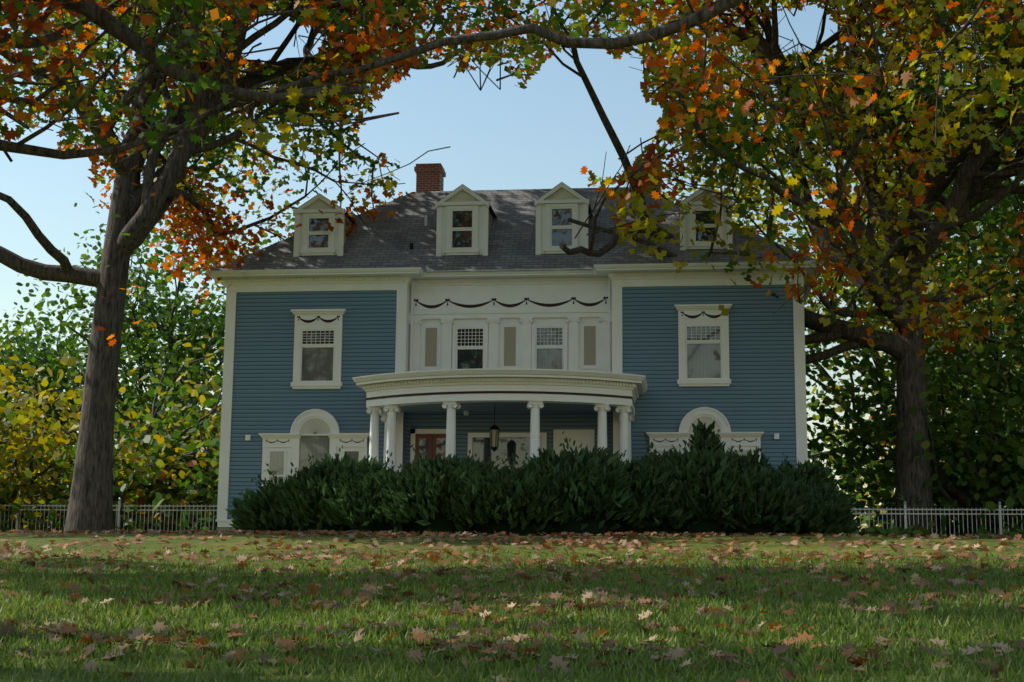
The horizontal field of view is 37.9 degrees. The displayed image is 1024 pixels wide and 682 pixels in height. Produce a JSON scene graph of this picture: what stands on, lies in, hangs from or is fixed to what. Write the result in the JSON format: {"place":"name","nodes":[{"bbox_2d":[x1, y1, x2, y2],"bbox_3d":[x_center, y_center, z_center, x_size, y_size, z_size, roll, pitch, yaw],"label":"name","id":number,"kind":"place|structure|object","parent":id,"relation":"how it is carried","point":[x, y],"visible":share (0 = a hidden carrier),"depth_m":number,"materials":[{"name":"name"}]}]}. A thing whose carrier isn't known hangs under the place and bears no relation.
{"place":"outdoors","nodes":[
{"label":"outdoors","id":0,"kind":"place"},
{"bbox_2d":[0,0,812,346],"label":"oak tree","id":1,"kind":"object","parent":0,"point":[8,12],"depth_m":21.29,"materials":[{"name":"orange plant"}]},
{"bbox_2d":[0,533,1023,681],"bbox_3d":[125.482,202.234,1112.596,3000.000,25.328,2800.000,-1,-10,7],"label":"lawn ground","id":2,"kind":"structure","parent":0,"point":[770,546],"depth_m":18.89,"materials":[{"name":"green plant"}]},
{"bbox_2d":[0,305,138,485],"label":"tree","id":3,"kind":"object","parent":2,"relation":"on","point":[64,382],"depth_m":62.37,"materials":[{"name":"green plant"}]},
{"bbox_2d":[0,376,154,532],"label":"tree","id":4,"kind":"object","parent":2,"relation":"on","point":[30,490],"depth_m":41.45,"materials":[{"name":"green plant"}]},
{"bbox_2d":[0,330,212,526],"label":"tree","id":5,"kind":"object","parent":2,"relation":"on","point":[6,459],"depth_m":41.39,"materials":[{"name":"plant"}]},
{"bbox_2d":[0,498,216,532],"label":"fence","id":6,"kind":"object","parent":2,"relation":"on","point":[118,519],"visible":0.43,"depth_m":39.48,"materials":[{"name":"silver metal"}]},
{"bbox_2d":[2,309,223,532],"bbox_3d":[-11.830,5.290,45.415,14.268,12.434,13.060,-1,-10,7],"label":"tree","id":7,"kind":"object","parent":2,"relation":"on","point":[182,392],"depth_m":43.63,"materials":[{"name":"green plant"}]},
{"bbox_2d":[0,0,244,129],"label":"oak tree","id":8,"kind":"object","parent":2,"relation":"on","point":[80,28],"depth_m":19.33,"materials":[{"name":"plant"}]},
{"bbox_2d":[0,378,266,532],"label":"tree","id":9,"kind":"object","parent":2,"relation":"on","point":[199,475],"depth_m":40.97,"materials":[{"name":"green plant"}]},
{"bbox_2d":[65,377,220,520],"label":"tree","id":10,"kind":"object","parent":2,"relation":"on","point":[159,399],"depth_m":79.65,"materials":[{"name":"green plant"}]},
{"bbox_2d":[0,189,294,456],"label":"tree","id":11,"kind":"object","parent":2,"relation":"on","point":[147,330],"depth_m":57.88,"materials":[{"name":"green plant"}]},
{"bbox_2d":[0,0,613,532],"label":"oak tree","id":12,"kind":"object","parent":2,"relation":"on","point":[138,208],"depth_m":37.46,"materials":[{"name":"plant"}]},
{"bbox_2d":[0,528,1023,681],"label":"fallen leaves","id":13,"kind":"object","parent":2,"relation":"on","point":[441,535],"visible":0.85,"depth_m":16.38,"materials":[{"name":"brown plant"}]},
{"bbox_2d":[206,158,820,530],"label":"house","id":14,"kind":"structure","parent":2,"relation":"on","point":[358,364],"depth_m":38.65,"materials":[{"name":"wood"}]},
{"bbox_2d":[209,187,814,271],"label":"house roof","id":15,"kind":"structure","parent":14,"relation":"attached to","point":[384,242],"depth_m":39.83,"materials":[{"name":"grey tile"}]},
{"bbox_2d":[226,418,864,535],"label":"juniper bushes","id":16,"kind":"object","parent":2,"relation":"on","point":[546,485],"visible":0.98,"depth_m":32.47,"materials":[{"name":"leaf"}]},
{"bbox_2d":[261,479,834,535],"bbox_3d":[0.730,3.426,33.777,13.214,2.273,4.400,1,-10,0],"label":"juniper bush","id":17,"kind":"object","parent":2,"relation":"on","point":[439,523],"visible":0.02,"depth_m":32.07,"materials":[{"name":"green plant"}]},
{"bbox_2d":[346,0,1023,533],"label":"oak tree","id":18,"kind":"object","parent":2,"relation":"on","point":[922,116],"depth_m":36.08,"materials":[{"name":"green plant"}]},
{"bbox_2d":[809,451,855,493],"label":"tree","id":19,"kind":"object","parent":2,"relation":"on","point":[811,458],"depth_m":81.72,"materials":[{"name":"green plant"}]},
{"bbox_2d":[806,321,1018,535],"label":"tree","id":20,"kind":"object","parent":2,"relation":"on","point":[838,409],"depth_m":88.62,"materials":[{"name":"green plant"}]},
{"bbox_2d":[805,145,1023,535],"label":"tree","id":21,"kind":"object","parent":2,"relation":"on","point":[991,348],"depth_m":42.59,"materials":[{"name":"green plant"}]},
{"bbox_2d":[806,309,1023,537],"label":"tree","id":22,"kind":"object","parent":2,"relation":"on","point":[1005,464],"depth_m":40.31,"materials":[{"name":"green plant"}]},
{"bbox_2d":[811,246,1023,536],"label":"tree","id":23,"kind":"object","parent":2,"relation":"on","point":[851,468],"depth_m":46.96,"materials":[{"name":"green plant"}]},
{"bbox_2d":[851,501,1023,535],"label":"fence","id":24,"kind":"object","parent":2,"relation":"on","point":[999,513],"visible":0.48,"depth_m":37.68,"materials":[{"name":"silver metal"}]},
{"bbox_2d":[853,524,1023,538],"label":"hosta plants","id":25,"kind":"object","parent":2,"relation":"on","point":[911,530],"visible":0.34,"depth_m":35.44,"materials":[{"name":"green plant"}]},
{"bbox_2d":[0,0,1023,231],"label":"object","id":26,"kind":"object","parent":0,"point":[294,94],"depth_m":20.17,"materials":[{"name":"orange plant"}]},
{"bbox_2d":[0,0,1023,526],"label":"sky","id":27,"kind":"structure","parent":0,"point":[541,135],"materials":[{"name":"blue"}]},
{"bbox_2d":[632,69,1023,457],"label":"tree","id":28,"kind":"object","parent":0,"point":[953,255],"depth_m":54.45,"materials":[{"name":"green plant"}]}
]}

